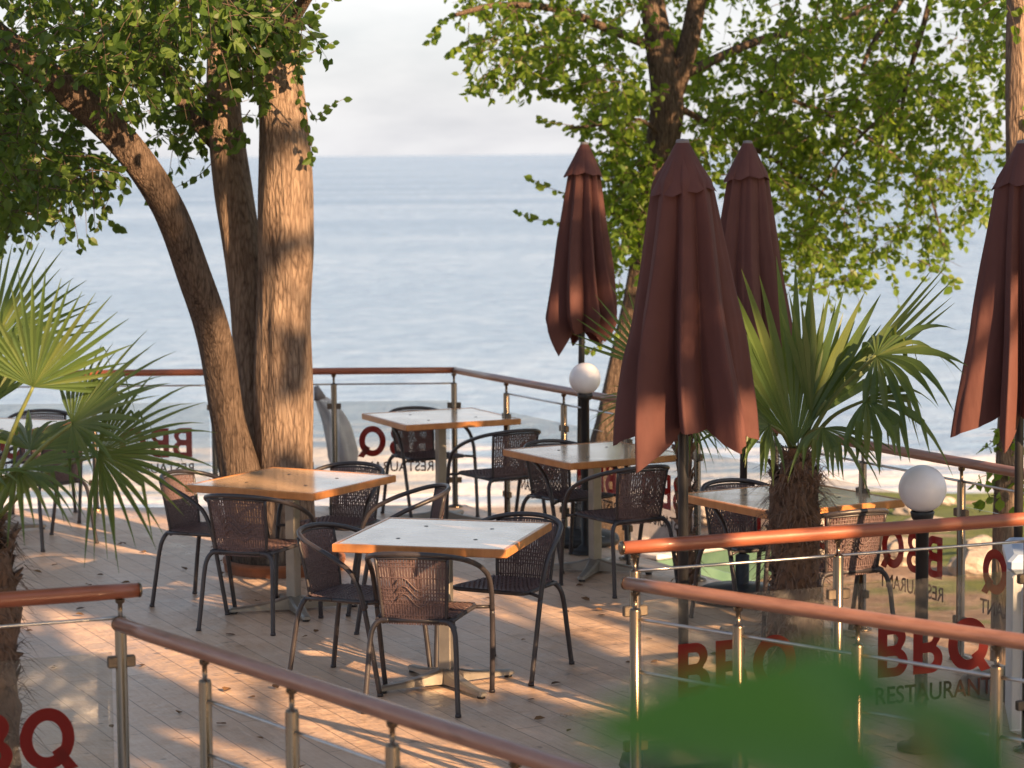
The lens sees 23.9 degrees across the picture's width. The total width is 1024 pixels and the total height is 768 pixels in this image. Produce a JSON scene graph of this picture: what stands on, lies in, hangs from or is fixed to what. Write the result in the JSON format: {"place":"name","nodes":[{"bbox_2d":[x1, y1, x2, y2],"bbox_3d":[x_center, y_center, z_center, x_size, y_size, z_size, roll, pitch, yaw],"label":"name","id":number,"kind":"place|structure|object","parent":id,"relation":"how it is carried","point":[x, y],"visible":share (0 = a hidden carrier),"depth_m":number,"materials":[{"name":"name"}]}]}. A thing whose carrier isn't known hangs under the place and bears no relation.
{"place":"outdoors","nodes":[
{"label":"outdoors","id":0,"kind":"place"},
{"bbox_2d":[0,0,1005,158],"label":"sky","id":1,"kind":"structure","parent":0,"point":[406,101],"materials":[{"name":"white"}]},
{"bbox_2d":[0,151,1023,507],"bbox_3d":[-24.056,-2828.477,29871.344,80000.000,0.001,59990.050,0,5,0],"label":"sea","id":2,"kind":"structure","parent":0,"point":[434,261],"depth_m":132.24,"materials":[{"name":"liquid"}]},
{"bbox_2d":[4,505,1023,767],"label":"deck","id":3,"kind":"structure","parent":0,"point":[76,685],"depth_m":12.29,"materials":[{"name":"brown wood"}]},
{"bbox_2d":[0,418,70,529],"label":"cafe table","id":4,"kind":"object","parent":3,"relation":"on","point":[6,424],"visible":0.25,"depth_m":16.64,"materials":[{"name":"grey metal"}]},
{"bbox_2d":[0,409,82,522],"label":"bistro chair","id":5,"kind":"object","parent":3,"relation":"on","point":[56,412],"visible":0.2,"depth_m":17.34,"materials":[{"name":"wicker"}]},
{"bbox_2d":[0,440,98,551],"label":"bistro chair","id":6,"kind":"object","parent":3,"relation":"on","point":[62,478],"visible":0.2,"depth_m":15.93,"materials":[{"name":"wicker"}]},
{"bbox_2d":[0,582,142,767],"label":"glass railing","id":7,"kind":"object","parent":3,"relation":"on","point":[121,661],"visible":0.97,"depth_m":8.64,"materials":[{"name":"red wood"}]},
{"bbox_2d":[0,234,216,767],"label":"fan palm","id":8,"kind":"object","parent":3,"relation":"on","point":[104,399],"visible":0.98,"depth_m":8.94,"materials":[{"name":"green plant"}]},
{"bbox_2d":[0,0,352,564],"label":"broadleaf tree","id":9,"kind":"object","parent":3,"relation":"on","point":[257,366],"visible":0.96,"depth_m":14.49,"materials":[{"name":"green plant"}]},
{"bbox_2d":[149,469,278,614],"bbox_3d":[-1.722,0.882,13.833,0.561,0.760,0.593,2,6,25],"label":"bistro chair","id":10,"kind":"object","parent":3,"relation":"on","point":[192,526],"visible":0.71,"depth_m":13.86,"materials":[{"name":"wicker"}]},
{"bbox_2d":[0,367,462,510],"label":"glass railing","id":11,"kind":"object","parent":3,"relation":"on","point":[334,406],"visible":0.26,"depth_m":17.51,"materials":[{"name":"red wood"}]},
{"bbox_2d":[196,493,323,635],"bbox_3d":[-1.399,0.939,13.207,0.593,0.760,0.561,1,6,20],"label":"bistro chair","id":12,"kind":"object","parent":3,"relation":"on","point":[247,543],"visible":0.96,"depth_m":12.99,"materials":[{"name":"wicker"}]},
{"bbox_2d":[223,552,344,578],"bbox_3d":[-1.415,1.108,15.021,0.760,0.075,0.760,0,5,0],"label":"planter","id":13,"kind":"object","parent":3,"relation":"on","point":[252,571],"visible":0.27,"depth_m":14.69,"materials":[{"name":"ceramic"}]},
{"bbox_2d":[185,467,395,621],"bbox_3d":[-1.232,0.906,13.606,0.850,0.742,0.850,3,6,29],"label":"cafe table","id":14,"kind":"object","parent":3,"relation":"on","point":[295,485],"visible":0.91,"depth_m":13.56,"materials":[{"name":"brown wood"}]},
{"bbox_2d":[274,461,394,606],"bbox_3d":[-1.013,0.856,14.042,0.593,0.760,0.561,2,6,27],"label":"bistro chair","id":15,"kind":"object","parent":3,"relation":"on","point":[339,513],"visible":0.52,"depth_m":14.18,"materials":[{"name":"wicker"}]},
{"bbox_2d":[111,617,594,767],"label":"ramp railing","id":16,"kind":"object","parent":3,"relation":"on","point":[513,753],"visible":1,"depth_m":7.36,"materials":[{"name":"brown wood"}]},
{"bbox_2d":[288,522,432,696],"bbox_3d":[-0.755,1.071,11.762,0.561,0.760,0.593,2,6,25],"label":"bistro chair","id":17,"kind":"object","parent":3,"relation":"on","point":[316,557],"visible":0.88,"depth_m":11.80,"materials":[{"name":"wicker"}]},
{"bbox_2d":[26,539,715,766],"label":"fallen leaves","id":18,"kind":"object","parent":3,"relation":"on","point":[316,630],"visible":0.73,"depth_m":12.70,"materials":[{"name":"brown plant"}]},
{"bbox_2d":[346,483,456,634],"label":"bistro chair","id":19,"kind":"object","parent":3,"relation":"on","point":[438,499],"visible":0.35,"depth_m":13.31,"materials":[{"name":"wicker"}]},
{"bbox_2d":[361,551,494,717],"bbox_3d":[-0.410,1.114,11.274,0.593,0.760,0.561,1,6,12],"label":"bistro chair","id":20,"kind":"object","parent":3,"relation":"on","point":[438,608],"visible":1,"depth_m":11.06,"materials":[{"name":"wicker"}]},
{"bbox_2d":[380,406,479,517],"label":"bistro chair","id":21,"kind":"object","parent":3,"relation":"on","point":[418,453],"visible":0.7,"depth_m":17.23,"materials":[{"name":"wicker"}]},
{"bbox_2d":[362,407,520,519],"bbox_3d":[-0.495,0.592,16.851,0.850,0.742,0.850,-3,6,-24],"label":"cafe table","id":22,"kind":"object","parent":3,"relation":"on","point":[439,421],"visible":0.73,"depth_m":16.80,"materials":[{"name":"brown wood"}]},
{"bbox_2d":[332,517,551,698],"bbox_3d":[-0.321,1.084,11.654,0.850,0.742,0.850,1,6,15],"label":"cafe table","id":23,"kind":"object","parent":3,"relation":"on","point":[484,538],"visible":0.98,"depth_m":11.59,"materials":[{"name":"grey wood"}]},
{"bbox_2d":[445,428,546,518],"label":"bistro chair","id":24,"kind":"object","parent":3,"relation":"on","point":[507,471],"visible":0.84,"depth_m":15.90,"materials":[{"name":"wicker"}]},
{"bbox_2d":[434,511,574,685],"bbox_3d":[-0.021,1.044,11.971,0.593,0.760,0.561,2,6,27],"label":"bistro chair","id":25,"kind":"object","parent":3,"relation":"on","point":[521,584],"visible":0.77,"depth_m":12.06,"materials":[{"name":"wicker"}]},
{"bbox_2d":[517,439,630,573],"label":"bistro chair","id":26,"kind":"object","parent":3,"relation":"on","point":[541,473],"visible":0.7,"depth_m":15.17,"materials":[{"name":"wicker"}]},
{"bbox_2d":[540,142,619,548],"bbox_3d":[0.455,-0.264,15.796,0.540,2.625,0.540,1,5,0],"label":"parasol","id":27,"kind":"object","parent":3,"relation":"on","point":[583,275],"visible":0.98,"depth_m":15.63,"materials":[{"name":"red fabric"}]},
{"bbox_2d":[569,363,600,555],"bbox_3d":[0.468,0.474,15.434,0.202,1.224,0.202,0,5,0],"label":"globe lamp","id":28,"kind":"object","parent":3,"relation":"on","point":[584,379],"visible":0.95,"depth_m":15.38,"materials":[{"name":"black paint"}]},
{"bbox_2d":[503,441,676,581],"bbox_3d":[0.507,0.781,14.770,0.824,0.742,0.824,-3,6,-29],"label":"cafe table","id":29,"kind":"object","parent":3,"relation":"on","point":[593,458],"visible":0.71,"depth_m":14.73,"materials":[{"name":"brown wood"}]},
{"bbox_2d":[559,464,677,598],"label":"bistro chair","id":30,"kind":"object","parent":3,"relation":"on","point":[633,511],"visible":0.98,"depth_m":14.03,"materials":[{"name":"wicker"}]},
{"bbox_2d":[569,285,735,584],"bbox_3d":[0.920,0.330,13.941,1.179,1.963,0.533,0,5,0],"label":"fan palm","id":31,"kind":"object","parent":3,"relation":"on","point":[692,446],"visible":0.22,"depth_m":14.02,"materials":[{"name":"green plant"}]},
{"bbox_2d":[613,139,759,767],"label":"parasol","id":32,"kind":"object","parent":3,"relation":"on","point":[686,370],"visible":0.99,"depth_m":9.72,"materials":[{"name":"red fabric"}]},
{"bbox_2d":[452,367,1023,659],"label":"glass railing","id":33,"kind":"object","parent":3,"relation":"on","point":[961,464],"visible":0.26,"depth_m":12.66,"materials":[{"name":"brown wood"}]},
{"bbox_2d":[698,140,791,607],"bbox_3d":[1.334,-0.068,13.706,0.576,2.615,0.540,0,5,0],"label":"parasol","id":34,"kind":"object","parent":3,"relation":"on","point":[748,222],"visible":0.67,"depth_m":13.53,"materials":[{"name":"red fabric"}]},
{"bbox_2d":[688,478,819,623],"bbox_3d":[1.307,0.920,13.165,0.593,0.760,0.561,-4,6,-30],"label":"bistro chair","id":35,"kind":"object","parent":3,"relation":"on","point":[721,522],"visible":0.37,"depth_m":13.30,"materials":[{"name":"wicker"}]},
{"bbox_2d":[572,643,1014,767],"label":"leafy shrub","id":36,"kind":"object","parent":3,"relation":"on","point":[811,707],"visible":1,"depth_m":0.97,"materials":[{"name":"green plant"}]},
{"bbox_2d":[688,485,904,637],"bbox_3d":[1.468,0.962,12.779,0.850,0.742,0.850,-4,6,-31],"label":"cafe table","id":37,"kind":"object","parent":3,"relation":"on","point":[734,500],"visible":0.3,"depth_m":12.67,"materials":[{"name":"brown wood"}]},
{"bbox_2d":[618,512,1023,752],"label":"glass railing","id":38,"kind":"object","parent":3,"relation":"on","point":[838,593],"visible":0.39,"depth_m":9.90,"materials":[{"name":"red wood"}]},
{"bbox_2d":[620,576,1023,767],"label":"ramp railing","id":39,"kind":"object","parent":3,"relation":"on","point":[858,620],"visible":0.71,"depth_m":8.51,"materials":[{"name":"brown wood"}]},
{"bbox_2d":[760,508,897,644],"bbox_3d":[1.657,0.984,12.460,0.593,0.760,0.561,-3,6,-23],"label":"bistro chair","id":40,"kind":"object","parent":3,"relation":"on","point":[857,566],"visible":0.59,"depth_m":12.26,"materials":[{"name":"wicker"}]},
{"bbox_2d":[695,257,966,658],"bbox_3d":[1.297,0.575,10.261,1.305,2.219,0.987,0,5,0],"label":"fan palm","id":41,"kind":"object","parent":3,"relation":"on","point":[819,374],"visible":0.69,"depth_m":10.33,"materials":[{"name":"green plant"}]},
{"bbox_2d":[897,465,946,751],"bbox_3d":[1.743,0.952,10.287,0.202,1.224,0.202,-3,6,-23],"label":"globe lamp","id":42,"kind":"object","parent":3,"relation":"on","point":[922,489],"visible":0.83,"depth_m":10.21,"materials":[{"name":"white glass"}]},
{"bbox_2d":[950,140,1023,701],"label":"parasol","id":43,"kind":"object","parent":3,"relation":"on","point":[991,386],"visible":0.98,"depth_m":11.18,"materials":[{"name":"red fabric"}]},
{"bbox_2d":[1002,537,1023,733],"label":"cabinet","id":44,"kind":"object","parent":3,"relation":"on","point":[1013,555],"visible":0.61,"depth_m":10.55,"materials":[{"name":"white paint"}]},
{"bbox_2d":[692,506,720,525],"bbox_3d":[2.660,1.741,32.117,0.522,0.327,0.484,-3,6,-22],"label":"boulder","id":45,"kind":"object","parent":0,"point":[703,519],"visible":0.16,"depth_m":31.94,"materials":[{"name":"beige stone"}]},
{"bbox_2d":[475,491,1023,659],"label":"terrain","id":46,"kind":"structure","parent":0,"point":[877,600],"depth_m":20.39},
{"bbox_2d":[314,385,357,505],"bbox_3d":[-1.335,0.979,18.590,0.289,1.953,0.258,3,6,32],"label":"beach parasol","id":47,"kind":"object","parent":46,"relation":"on","point":[347,449],"visible":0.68,"depth_m":18.46,"materials":[{"name":"grey fabric"}]},
{"bbox_2d":[632,536,649,540],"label":"boulder","id":48,"kind":"object","parent":46,"relation":"on","point":[643,538],"visible":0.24,"depth_m":47.27,"materials":[{"name":"beige stone"}]},
{"bbox_2d":[641,548,770,580],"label":"wall","id":49,"kind":"structure","parent":46,"relation":"on","point":[720,573],"depth_m":20.52,"materials":[{"name":"paint"}]},
{"bbox_2d":[422,0,1005,549],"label":"broadleaf tree","id":50,"kind":"object","parent":46,"relation":"on","point":[676,60],"visible":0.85,"depth_m":18.80,"materials":[{"name":"green plant"}]},
{"bbox_2d":[872,537,915,565],"bbox_3d":[3.428,1.541,21.576,0.622,0.363,0.462,5,7,44],"label":"boulder","id":51,"kind":"object","parent":46,"relation":"on","point":[892,543],"visible":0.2,"depth_m":21.41,"materials":[{"name":"beige stone"}]},
{"bbox_2d":[892,505,910,515],"bbox_3d":[5.145,1.631,31.056,0.529,0.300,0.434,1,6,11],"label":"boulder","id":52,"kind":"object","parent":46,"relation":"on","point":[904,511],"visible":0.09,"depth_m":30.94,"materials":[{"name":"beige stone"}]},
{"bbox_2d":[941,497,955,504],"bbox_3d":[6.103,1.669,34.065,0.298,0.169,0.245,1,6,18],"label":"boulder","id":53,"kind":"object","parent":46,"relation":"on","point":[949,501],"visible":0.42,"depth_m":33.96,"materials":[{"name":"beige stone"}]},
{"bbox_2d":[947,550,991,576],"bbox_3d":[4.020,1.592,20.753,0.575,0.335,0.426,0,5,0],"label":"boulder","id":54,"kind":"object","parent":46,"relation":"on","point":[974,560],"visible":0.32,"depth_m":20.58,"materials":[{"name":"beige stone"}]},
{"bbox_2d":[965,535,991,551],"bbox_3d":[4.629,1.637,23.536,0.513,0.321,0.475,-4,6,-31],"label":"boulder","id":55,"kind":"object","parent":46,"relation":"on","point":[981,539],"visible":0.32,"depth_m":23.44,"materials":[{"name":"beige stone"}]},
{"bbox_2d":[969,547,991,551],"bbox_3d":[4.436,1.642,22.657,0.343,0.215,0.318,1,6,17],"label":"boulder","id":56,"kind":"object","parent":46,"relation":"on","point":[986,549],"visible":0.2,"depth_m":22.66,"materials":[{"name":"beige stone"}]},
{"bbox_2d":[962,0,1023,664],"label":"slender tree","id":57,"kind":"object","parent":46,"relation":"on","point":[1002,501],"visible":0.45,"depth_m":14.52,"materials":[{"name":"green plant"}]}
]}

